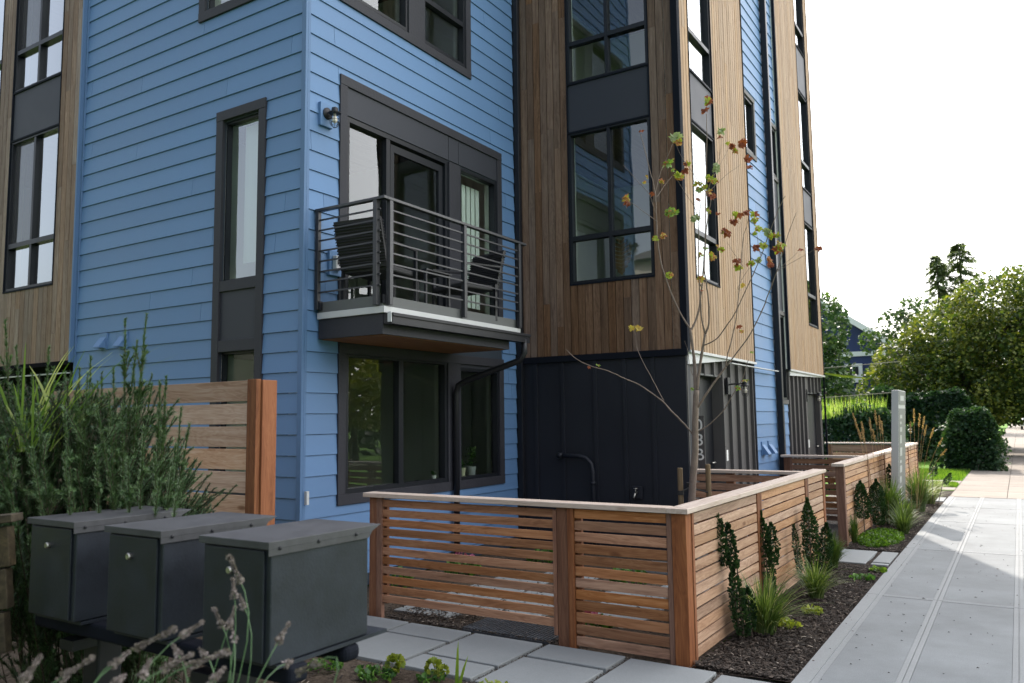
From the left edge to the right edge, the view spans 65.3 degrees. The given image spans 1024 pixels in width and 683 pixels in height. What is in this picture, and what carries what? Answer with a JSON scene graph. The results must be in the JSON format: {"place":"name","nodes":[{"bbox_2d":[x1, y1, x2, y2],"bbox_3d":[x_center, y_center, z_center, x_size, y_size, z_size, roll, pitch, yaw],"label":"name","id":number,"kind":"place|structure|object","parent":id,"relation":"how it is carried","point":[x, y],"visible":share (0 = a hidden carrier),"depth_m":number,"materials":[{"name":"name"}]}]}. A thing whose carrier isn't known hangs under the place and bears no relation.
{"place":"outdoors","nodes":[
{"label":"outdoors","id":0,"kind":"place"},
{"bbox_2d":[15,417,1018,682],"bbox_3d":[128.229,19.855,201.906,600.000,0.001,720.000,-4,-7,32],"label":"ground","id":1,"kind":"structure","parent":0,"point":[787,595],"depth_m":7.27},
{"bbox_2d":[0,623,467,682],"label":"front bed","id":2,"kind":"object","parent":1,"relation":"on","point":[322,676],"visible":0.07,"depth_m":5.12,"materials":[{"name":"soil"}]},
{"bbox_2d":[0,512,22,653],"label":"timber edging","id":3,"kind":"object","parent":2,"relation":"on","point":[7,549],"visible":1,"depth_m":2.61,"materials":[{"name":"brown wood"}]},
{"bbox_2d":[0,342,165,452],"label":"bamboo grass","id":4,"kind":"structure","parent":2,"relation":"on","point":[32,431],"depth_m":3.11,"materials":[{"name":"green plant"}]},
{"bbox_2d":[0,312,266,682],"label":"rosemary bush","id":5,"kind":"object","parent":2,"relation":"on","point":[88,456],"visible":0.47,"depth_m":3.12,"materials":[{"name":"green plant"}]},
{"bbox_2d":[47,379,276,525],"bbox_3d":[-2.747,1.278,5.996,2.632,1.893,0.165,-4,-7,32],"label":"privacy fence","id":6,"kind":"object","parent":2,"relation":"on","point":[256,413],"visible":0.22,"depth_m":5.43,"materials":[{"name":"brown wood"}]},
{"bbox_2d":[17,554,338,682],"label":"lavender plant","id":7,"kind":"object","parent":2,"relation":"on","point":[65,675],"visible":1,"depth_m":1.57,"materials":[{"name":"green plant"}]},
{"bbox_2d":[35,615,358,682],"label":"mailbox rack","id":8,"kind":"object","parent":2,"relation":"on","point":[101,642],"visible":0.47,"depth_m":2.46,"materials":[{"name":"black metal"}]},
{"bbox_2d":[27,506,190,625],"bbox_3d":[-1.409,0.775,2.835,0.292,0.332,0.474,-4,-7,32],"label":"mailbox","id":9,"kind":"object","parent":8,"relation":"on","point":[69,566],"visible":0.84,"depth_m":2.64,"materials":[{"name":"metal"}]},
{"bbox_2d":[28,525,72,620],"bbox_3d":[-1.535,0.763,2.646,0.242,0.288,0.019,-4,-7,32],"label":"door","id":10,"kind":"structure","parent":9,"relation":"in","point":[51,547],"depth_m":2.64,"materials":[{"name":"metal"}]},
{"bbox_2d":[104,512,276,644],"bbox_3d":[-1.022,0.747,2.592,0.292,0.332,0.474,-4,-7,32],"label":"mailbox","id":11,"kind":"object","parent":8,"relation":"on","point":[156,578],"visible":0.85,"depth_m":2.41,"materials":[{"name":"metal"}]},
{"bbox_2d":[106,534,158,638],"bbox_3d":[-1.148,0.734,2.403,0.242,0.288,0.019,-4,-7,32],"label":"door","id":12,"kind":"structure","parent":11,"relation":"in","point":[133,561],"depth_m":2.40,"materials":[{"name":"metal"}]},
{"bbox_2d":[199,519,386,669],"bbox_3d":[-0.631,0.718,2.347,0.292,0.332,0.474,-4,-7,32],"label":"mailbox","id":13,"kind":"object","parent":8,"relation":"on","point":[307,579],"visible":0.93,"depth_m":2.20,"materials":[{"name":"metal"}]},
{"bbox_2d":[203,545,264,663],"bbox_3d":[-0.757,0.705,2.158,0.242,0.288,0.019,-4,-7,32],"label":"door","id":14,"kind":"structure","parent":13,"relation":"in","point":[249,563],"depth_m":2.15,"materials":[{"name":"metal"}]},
{"bbox_2d":[307,658,343,672],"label":"bedding plant","id":15,"kind":"object","parent":2,"relation":"on","point":[333,665],"visible":0.62,"depth_m":5.18,"materials":[{"name":"green plant"}]},
{"bbox_2d":[357,653,405,682],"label":"bedding plant","id":16,"kind":"object","parent":2,"relation":"on","point":[386,670],"visible":1,"depth_m":5.02,"materials":[{"name":"green plant"}]},
{"bbox_2d":[415,656,449,682],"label":"bedding plant","id":17,"kind":"object","parent":2,"relation":"on","point":[439,671],"visible":1,"depth_m":4.93,"materials":[{"name":"green plant"}]},
{"bbox_2d":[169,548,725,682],"bbox_3d":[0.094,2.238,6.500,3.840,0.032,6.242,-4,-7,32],"label":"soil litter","id":18,"kind":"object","parent":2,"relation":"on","point":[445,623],"visible":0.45,"depth_m":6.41,"materials":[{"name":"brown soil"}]},
{"bbox_2d":[455,645,467,682],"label":"iris plant","id":19,"kind":"object","parent":2,"relation":"on","point":[457,680],"visible":1,"depth_m":4.66,"materials":[{"name":"green plant"}]},
{"bbox_2d":[0,0,829,584],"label":"townhouse building","id":20,"kind":"structure","parent":1,"relation":"on","point":[192,180],"depth_m":9.68,"materials":[{"name":"paint"}]},
{"bbox_2d":[0,0,4,77],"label":"window","id":21,"kind":"structure","parent":20,"relation":"in","point":[1,1],"depth_m":10.91,"materials":[{"name":"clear glass"}]},
{"bbox_2d":[4,126,57,291],"bbox_3d":[-5.993,-1.642,10.048,1.150,1.975,0.092,-4,-7,32],"label":"window","id":22,"kind":"structure","parent":20,"relation":"in","point":[26,153],"depth_m":10.23,"materials":[{"name":"black glass"}]},
{"bbox_2d":[14,0,63,92],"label":"window","id":23,"kind":"structure","parent":20,"relation":"in","point":[40,22],"depth_m":10.33,"materials":[{"name":"black glass"}]},
{"bbox_2d":[219,350,253,470],"bbox_3d":[-2.641,0.770,7.782,0.540,1.350,0.060,-4,-7,32],"label":"window","id":24,"kind":"structure","parent":20,"relation":"in","point":[224,368],"depth_m":7.94,"materials":[{"name":"black metal"}]},
{"bbox_2d":[223,113,258,280],"bbox_3d":[-2.668,-1.430,7.998,0.540,1.650,0.060,-4,-7,32],"label":"window","id":25,"kind":"structure","parent":20,"relation":"in","point":[229,150],"depth_m":8.12,"materials":[{"name":"black metal"}]},
{"bbox_2d":[318,101,340,129],"bbox_3d":[-1.741,-2.174,7.690,0.212,0.262,0.160,-4,-7,32],"label":"wall lantern","id":26,"kind":"object","parent":20,"relation":"attached to","point":[327,115],"depth_m":7.67,"materials":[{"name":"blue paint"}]},
{"bbox_2d":[333,216,417,301],"bbox_3d":[-1.302,-0.706,7.605,0.570,0.800,0.614,-3,-6,25],"label":"balcony chair","id":27,"kind":"object","parent":20,"relation":"on","point":[359,249],"visible":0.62,"depth_m":7.45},
{"bbox_2d":[357,0,407,31],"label":"window","id":28,"kind":"structure","parent":20,"relation":"in","point":[403,22],"depth_m":8.93,"materials":[{"name":"black metal"}]},
{"bbox_2d":[345,354,447,493],"bbox_3d":[-1.213,0.846,8.438,0.092,1.370,1.640,-4,-7,32],"label":"window","id":29,"kind":"structure","parent":20,"relation":"in","point":[398,363],"depth_m":8.45,"materials":[{"name":"black glass"}]},
{"bbox_2d":[346,117,447,306],"bbox_3d":[-1.234,-1.225,8.655,0.085,1.955,1.690,-4,-7,32],"label":"sliding door","id":30,"kind":"structure","parent":20,"relation":"in","point":[391,146],"depth_m":8.86,"materials":[{"name":"black glass"}]},
{"bbox_2d":[393,268,451,306],"bbox_3d":[-0.925,-0.475,8.195,0.458,0.445,0.420,-4,-7,32],"label":"balcony table","id":31,"kind":"object","parent":20,"relation":"on","point":[423,276],"visible":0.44,"depth_m":8.16,"materials":[{"name":"metal"}]},
{"bbox_2d":[425,0,464,66],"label":"window","id":32,"kind":"structure","parent":20,"relation":"in","point":[459,22],"depth_m":9.85,"materials":[{"name":"black metal"}]},
{"bbox_2d":[432,250,505,320],"bbox_3d":[-0.463,-0.604,8.762,0.614,0.800,0.570,5,-8,-43],"label":"balcony chair","id":33,"kind":"object","parent":20,"relation":"on","point":[482,272],"visible":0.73,"depth_m":8.77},
{"bbox_2d":[464,446,476,475],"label":"potted plant","id":34,"kind":"object","parent":20,"relation":"on","point":[470,469],"visible":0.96,"depth_m":9.65,"materials":[{"name":"green plant"}]},
{"bbox_2d":[460,167,496,315],"bbox_3d":[-0.449,-1.147,9.890,0.092,1.860,0.800,-4,-7,32],"label":"window","id":35,"kind":"structure","parent":20,"relation":"in","point":[491,185],"depth_m":10.21,"materials":[{"name":"black metal"}]},
{"bbox_2d":[461,368,498,479],"bbox_3d":[-0.425,0.990,9.676,0.092,1.305,0.830,-4,-7,32],"label":"window","id":36,"kind":"structure","parent":20,"relation":"in","point":[494,377],"depth_m":9.97,"materials":[{"name":"black metal"}]},
{"bbox_2d":[566,0,646,83],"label":"window","id":37,"kind":"structure","parent":20,"relation":"in","point":[607,34],"depth_m":10.21,"materials":[{"name":"black glass"}]},
{"bbox_2d":[568,117,653,283],"bbox_3d":[1.240,-1.738,9.996,1.125,1.975,0.092,-4,-7,32],"label":"window","id":38,"kind":"structure","parent":20,"relation":"in","point":[612,233],"depth_m":10.01,"materials":[{"name":"black glass"}]},
{"bbox_2d":[615,238,631,274],"bbox_3d":[1.393,-1.027,10.123,0.300,0.582,0.120,-4,-7,32],"label":"palm fan","id":39,"kind":"object","parent":20,"relation":"on","point":[624,262],"visible":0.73,"depth_m":10.11,"materials":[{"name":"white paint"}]},
{"bbox_2d":[688,0,711,90],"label":"window","id":40,"kind":"structure","parent":20,"relation":"in","point":[703,47],"depth_m":10.74,"materials":[{"name":"clear glass"}]},
{"bbox_2d":[692,122,718,285],"bbox_3d":[2.418,-1.733,10.196,0.092,1.975,0.890,-4,-7,32],"label":"window","id":41,"kind":"structure","parent":20,"relation":"in","point":[711,239],"depth_m":10.50,"materials":[{"name":"clear glass"}]},
{"bbox_2d":[698,373,720,532],"bbox_3d":[2.442,1.461,10.030,0.190,2.085,0.800,-4,-7,32],"label":"entry door","id":42,"kind":"structure","parent":20,"relation":"in","point":[705,409],"depth_m":10.25,"materials":[{"name":"black metal"}]},
{"bbox_2d":[725,377,749,396],"bbox_3d":[2.981,0.602,10.526,0.302,0.262,0.122,-4,-7,32],"label":"wall lantern","id":43,"kind":"object","parent":20,"relation":"attached to","point":[744,384],"depth_m":10.53,"materials":[{"name":"black metal"}]},
{"bbox_2d":[744,95,753,153],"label":"window","id":44,"kind":"structure","parent":20,"relation":"in","point":[749,119],"depth_m":12.59,"materials":[{"name":"black metal"}]},
{"bbox_2d":[772,129,776,176],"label":"window","id":45,"kind":"structure","parent":20,"relation":"in","point":[773,132],"depth_m":13.77,"materials":[{"name":"clear glass"}]},
{"bbox_2d":[780,315,786,398],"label":"window","id":46,"kind":"structure","parent":20,"relation":"in","point":[781,317],"depth_m":13.43,"materials":[{"name":"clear glass"}]},
{"bbox_2d":[794,0,803,55],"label":"window","id":47,"kind":"structure","parent":20,"relation":"in","point":[797,3],"depth_m":16.10,"materials":[{"name":"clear glass"}]},
{"bbox_2d":[798,90,810,194],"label":"window","id":48,"kind":"structure","parent":20,"relation":"in","point":[802,103],"depth_m":15.83,"materials":[{"name":"clear glass"}]},
{"bbox_2d":[805,223,817,327],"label":"window","id":49,"kind":"structure","parent":20,"relation":"in","point":[808,230],"depth_m":15.58,"materials":[{"name":"clear glass"}]},
{"bbox_2d":[807,393,818,482],"bbox_3d":[5.666,1.924,15.093,0.170,2.070,1.080,-4,-7,32],"label":"entry door","id":50,"kind":"structure","parent":20,"relation":"in","point":[811,404],"depth_m":15.32,"materials":[{"name":"black metal"}]},
{"bbox_2d":[806,389,821,403],"bbox_3d":[5.473,0.997,14.467,0.282,0.262,0.122,-4,-7,32],"label":"wall lantern","id":51,"kind":"object","parent":20,"relation":"attached to","point":[818,395],"depth_m":14.45,"materials":[{"name":"black metal"}]},
{"bbox_2d":[356,633,779,682],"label":"paver bedding","id":52,"kind":"object","parent":1,"relation":"on","point":[715,678],"visible":0.09,"depth_m":5.01,"materials":[{"name":"grey gravel"}]},
{"bbox_2d":[693,491,953,682],"bbox_3d":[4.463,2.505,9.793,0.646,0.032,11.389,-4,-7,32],"label":"mulch chips","id":53,"kind":"object","parent":1,"relation":"on","point":[708,662],"visible":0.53,"depth_m":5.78,"materials":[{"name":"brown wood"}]},
{"bbox_2d":[710,512,757,640],"bbox_3d":[1.623,1.690,5.811,0.347,0.970,0.158,1,-6,-13],"label":"columnar shrub","id":54,"kind":"object","parent":53,"relation":"on","point":[730,562],"visible":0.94,"depth_m":5.79,"materials":[{"name":"green plant"}]},
{"bbox_2d":[713,567,824,634],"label":"ornamental grass","id":55,"kind":"object","parent":53,"relation":"on","point":[769,613],"depth_m":5.89,"materials":[{"name":"green plant"}]},
{"bbox_2d":[760,509,780,599],"bbox_3d":[2.148,1.835,6.713,0.229,0.842,0.171,0,-6,-3],"label":"columnar shrub","id":56,"kind":"object","parent":53,"relation":"on","point":[768,541],"visible":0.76,"depth_m":6.70,"materials":[{"name":"green plant"}]},
{"bbox_2d":[777,616,803,628],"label":"bedding plant","id":57,"kind":"object","parent":53,"relation":"on","point":[788,622],"visible":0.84,"depth_m":6.07,"materials":[{"name":"green plant"}]},
{"bbox_2d":[791,523,803,589],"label":"columnar shrub","id":58,"kind":"object","parent":53,"relation":"on","point":[797,546],"visible":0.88,"depth_m":7.40,"materials":[{"name":"green plant"}]},
{"bbox_2d":[799,497,821,573],"bbox_3d":[2.902,1.929,7.761,0.194,0.841,0.196,-4,-7,32],"label":"columnar shrub","id":59,"kind":"object","parent":53,"relation":"on","point":[811,522],"visible":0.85,"depth_m":7.74,"materials":[{"name":"green plant"}]},
{"bbox_2d":[801,604,822,615],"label":"bedding plant","id":60,"kind":"object","parent":53,"relation":"on","point":[806,607],"visible":0.84,"depth_m":6.49,"materials":[{"name":"green plant"}]},
{"bbox_2d":[780,554,848,598],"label":"ornamental grass","id":61,"kind":"object","parent":53,"relation":"on","point":[816,581],"depth_m":7.03,"materials":[{"name":"green plant"}]},
{"bbox_2d":[817,522,833,571],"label":"columnar shrub","id":62,"kind":"object","parent":53,"relation":"on","point":[830,543],"visible":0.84,"depth_m":8.11,"materials":[{"name":"green plant"}]},
{"bbox_2d":[821,531,854,567],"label":"ornamental grass","id":63,"kind":"object","parent":53,"relation":"on","point":[837,552],"depth_m":8.42,"materials":[{"name":"green plant"}]},
{"bbox_2d":[849,513,864,542],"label":"ornamental grass","id":64,"kind":"object","parent":53,"relation":"on","point":[853,532],"depth_m":10.04,"materials":[{"name":"green plant"}]},
{"bbox_2d":[849,573,875,580],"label":"bedding plant","id":65,"kind":"object","parent":53,"relation":"on","point":[869,577],"visible":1,"depth_m":7.82,"materials":[{"name":"green plant"}]},
{"bbox_2d":[853,480,872,532],"bbox_3d":[4.588,2.202,10.460,0.244,0.781,0.248,-4,-7,32],"label":"columnar shrub","id":66,"kind":"object","parent":53,"relation":"on","point":[860,490],"visible":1,"depth_m":10.43,"materials":[{"name":"green plant"}]},
{"bbox_2d":[868,478,887,525],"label":"columnar shrub","id":67,"kind":"object","parent":53,"relation":"on","point":[880,503],"visible":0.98,"depth_m":10.92,"materials":[{"name":"green plant"}]},
{"bbox_2d":[869,565,886,572],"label":"bedding plant","id":68,"kind":"object","parent":53,"relation":"on","point":[881,569],"visible":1,"depth_m":8.19,"materials":[{"name":"green plant"}]},
{"bbox_2d":[857,527,904,548],"bbox_3d":[4.764,2.511,10.324,0.541,0.154,1.579,-4,-7,32],"label":"ground cover","id":69,"kind":"object","parent":53,"relation":"on","point":[878,537],"visible":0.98,"depth_m":10.04,"materials":[{"name":"green plant"}]},
{"bbox_2d":[870,475,919,523],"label":"ornamental grass","id":70,"kind":"object","parent":53,"relation":"on","point":[889,495],"depth_m":11.80,"materials":[{"name":"green plant"}]},
{"bbox_2d":[891,390,904,508],"bbox_3d":[6.135,1.775,12.683,0.216,1.985,0.860,-4,-7,32],"label":"sign post","id":71,"kind":"object","parent":53,"relation":"on","point":[898,434],"visible":0.73,"depth_m":12.37,"materials":[{"name":"grey metal"}]},
{"bbox_2d":[880,494,931,533],"bbox_3d":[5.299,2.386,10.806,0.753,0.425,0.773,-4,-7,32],"label":"ornamental grass","id":72,"kind":"object","parent":53,"relation":"on","point":[904,524],"depth_m":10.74,"materials":[{"name":"green plant"}]},
{"bbox_2d":[905,464,946,511],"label":"ornamental grass","id":73,"kind":"object","parent":53,"relation":"on","point":[913,483],"depth_m":13.21,"materials":[{"name":"green plant"}]},
{"bbox_2d":[929,460,937,500],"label":"columnar shrub","id":74,"kind":"object","parent":53,"relation":"on","point":[935,470],"visible":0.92,"depth_m":13.58,"materials":[{"name":"green plant"}]},
{"bbox_2d":[922,483,952,503],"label":"ornamental grass","id":75,"kind":"object","parent":53,"relation":"on","point":[931,501],"depth_m":14.27,"materials":[{"name":"green plant"}]},
{"bbox_2d":[821,301,935,441],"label":"house","id":76,"kind":"structure","parent":1,"relation":"on","point":[859,357],"depth_m":42.70,"materials":[{"name":"blue"}]},
{"bbox_2d":[832,363,862,382],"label":"window","id":77,"kind":"structure","parent":76,"relation":"in","point":[858,369],"depth_m":42.61,"materials":[{"name":"white paint"}]},
{"bbox_2d":[915,253,959,384],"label":"conifer tree","id":78,"kind":"object","parent":1,"relation":"on","point":[938,266],"visible":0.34,"depth_m":69.45,"materials":[{"name":"green plant"}]},
{"bbox_2d":[855,264,1023,440],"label":"broadleaf tree","id":79,"kind":"object","parent":1,"relation":"on","point":[965,360],"visible":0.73,"depth_m":31.02,"materials":[{"name":"green plant"}]},
{"bbox_2d":[929,241,989,384],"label":"conifer tree","id":80,"kind":"object","parent":1,"relation":"on","point":[954,254],"visible":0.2,"depth_m":69.42,"materials":[{"name":"green plant"}]},
{"bbox_2d":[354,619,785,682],"bbox_3d":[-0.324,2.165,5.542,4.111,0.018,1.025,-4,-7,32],"label":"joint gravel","id":81,"kind":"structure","parent":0,"point":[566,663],"depth_m":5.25,"materials":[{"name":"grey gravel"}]},
{"bbox_2d":[367,547,799,666],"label":"yard soil","id":82,"kind":"structure","parent":0,"point":[632,656],"depth_m":6.99,"materials":[{"name":"brown soil"}]},
{"bbox_2d":[444,552,481,575],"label":"bedding plant","id":83,"kind":"object","parent":82,"relation":"on","point":[462,564],"visible":0.15,"depth_m":8.28,"materials":[{"name":"green plant"}]},
{"bbox_2d":[462,617,558,644],"bbox_3d":[0.043,2.200,6.094,0.770,0.028,0.380,-4,-7,32],"label":"drain grate","id":84,"kind":"object","parent":82,"relation":"on","point":[518,628],"visible":0.83,"depth_m":6.07,"materials":[{"name":"grey metal"}]},
{"bbox_2d":[363,469,827,667],"bbox_3d":[1.148,1.883,7.841,2.853,1.052,4.485,-4,-7,32],"label":"garden fence","id":85,"kind":"object","parent":82,"relation":"on","point":[686,630],"visible":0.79,"depth_m":5.84,"materials":[{"name":"brown wood"}]},
{"bbox_2d":[585,611,613,628],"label":"bedding plant","id":86,"kind":"object","parent":82,"relation":"on","point":[603,626],"visible":0.09,"depth_m":6.12,"materials":[{"name":"green plant"}]},
{"bbox_2d":[609,568,646,584],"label":"bedding plant","id":87,"kind":"object","parent":82,"relation":"on","point":[622,569],"visible":0.16,"depth_m":7.71,"materials":[{"name":"green plant"}]},
{"bbox_2d":[677,468,683,504],"bbox_3d":[1.520,1.735,7.140,0.048,1.200,0.048,-4,-7,32],"label":"tree stake","id":88,"kind":"object","parent":82,"relation":"on","point":[680,484],"visible":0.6,"depth_m":7.17,"materials":[{"name":"brown wood"}]},
{"bbox_2d":[566,95,822,595],"bbox_3d":[1.591,0.027,7.052,2.227,4.482,1.065,-4,-7,32],"label":"young maple","id":89,"kind":"object","parent":82,"relation":"on","point":[675,138],"visible":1,"depth_m":7.08,"materials":[{"name":"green plant"}]},
{"bbox_2d":[705,464,714,597],"bbox_3d":[1.772,1.717,7.142,0.048,1.230,0.048,-4,-7,32],"label":"tree stake","id":90,"kind":"object","parent":82,"relation":"on","point":[708,477],"visible":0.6,"depth_m":7.17,"materials":[{"name":"brown wood"}]},
{"bbox_2d":[356,497,945,682],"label":"paver path","id":91,"kind":"structure","parent":0,"point":[483,653],"depth_m":5.44,"materials":[{"name":"concrete"}]},
{"bbox_2d":[697,489,907,564],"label":"entry path","id":92,"kind":"structure","parent":0,"point":[833,526],"depth_m":11.72,"materials":[{"name":"grey concrete"}]},
{"bbox_2d":[696,469,802,554],"bbox_3d":[2.485,1.988,9.076,1.640,1.050,0.150,-4,-7,32],"label":"divider fence","id":93,"kind":"object","parent":92,"relation":"on","point":[730,478],"visible":0.06,"depth_m":9.04,"materials":[{"name":"brown wood"}]},
{"bbox_2d":[780,455,859,520],"bbox_3d":[4.730,2.263,12.176,1.170,1.050,0.150,-4,-7,32],"label":"divider fence","id":94,"kind":"object","parent":92,"relation":"on","point":[789,461],"visible":0.23,"depth_m":12.12,"materials":[{"name":"brown wood"}]},
{"bbox_2d":[824,442,910,483],"bbox_3d":[7.895,2.766,17.724,1.770,1.050,0.150,-4,-7,32],"label":"divider fence","id":95,"kind":"object","parent":92,"relation":"on","point":[845,448],"visible":0.27,"depth_m":17.86,"materials":[{"name":"brown wood"}]},
{"bbox_2d":[831,443,918,546],"bbox_3d":[6.375,2.377,13.557,0.150,1.052,8.640,-4,-7,32],"label":"garden fence","id":96,"kind":"object","parent":92,"relation":"on","point":[842,468],"visible":0.42,"depth_m":10.79,"materials":[{"name":"brown wood"}]},
{"bbox_2d":[825,467,969,486],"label":"lawn grass","id":97,"kind":"structure","parent":0,"point":[958,474],"depth_m":20.88,"materials":[{"name":"green plant"}]},
{"bbox_2d":[825,456,970,490],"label":"lawn","id":98,"kind":"structure","parent":0,"point":[927,463],"depth_m":25.45,"materials":[{"name":"green plant"}]},
{"bbox_2d":[820,290,857,414],"bbox_3d":[11.113,1.266,30.574,4.114,6.602,3.450,-4,-7,32],"label":"broadleaf tree","id":99,"kind":"object","parent":98,"relation":"on","point":[833,346],"visible":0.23,"depth_m":29.46,"materials":[{"name":"green plant"}]},
{"bbox_2d":[822,402,913,470],"bbox_3d":[9.029,2.823,23.558,5.033,2.072,1.926,-4,-7,32],"label":"hedge","id":100,"kind":"object","parent":98,"relation":"on","point":[845,422],"visible":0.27,"depth_m":22.58,"materials":[{"name":"green plant"}]},
{"bbox_2d":[821,394,886,418],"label":"hedge shoots","id":101,"kind":"object","parent":100,"relation":"attached to","point":[830,409],"visible":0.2,"depth_m":23.01,"materials":[{"name":"green plant"}]},
{"bbox_2d":[858,296,931,384],"bbox_3d":[16.834,1.477,34.946,3.138,6.870,1.706,-4,-7,32],"label":"tree","id":102,"kind":"object","parent":98,"relation":"on","point":[901,313],"visible":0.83,"depth_m":35.06,"materials":[{"name":"green plant"}]},
{"bbox_2d":[861,384,978,461],"bbox_3d":[14.319,2.876,28.272,4.247,2.806,1.994,-4,-7,32],"label":"hedge","id":103,"kind":"object","parent":98,"relation":"on","point":[937,400],"visible":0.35,"depth_m":27.51,"materials":[{"name":"green plant"}]},
{"bbox_2d":[929,405,1012,470],"bbox_3d":[13.461,2.828,23.511,2.102,1.930,2.083,-4,-7,32],"label":"hedge","id":104,"kind":"object","parent":98,"relation":"on","point":[968,442],"visible":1,"depth_m":22.87,"materials":[{"name":"green plant"}]},
{"bbox_2d":[852,408,946,522],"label":"feather reed grass","id":105,"kind":"object","parent":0,"point":[881,429],"depth_m":11.86,"materials":[{"name":"beige plant"}]},
{"bbox_2d":[791,496,1023,682],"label":"sidewalk","id":106,"kind":"structure","parent":0,"point":[962,649],"depth_m":6.43,"materials":[{"name":"concrete"}]},
{"bbox_2d":[805,0,1023,341],"label":"sky","id":107,"kind":"structure","parent":0,"point":[917,106],"materials":[{"name":"white"}]},
{"bbox_2d":[825,424,1023,498],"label":"old sidewalk","id":108,"kind":"structure","parent":0,"point":[1008,484],"depth_m":19.39,"materials":[{"name":"concrete"}]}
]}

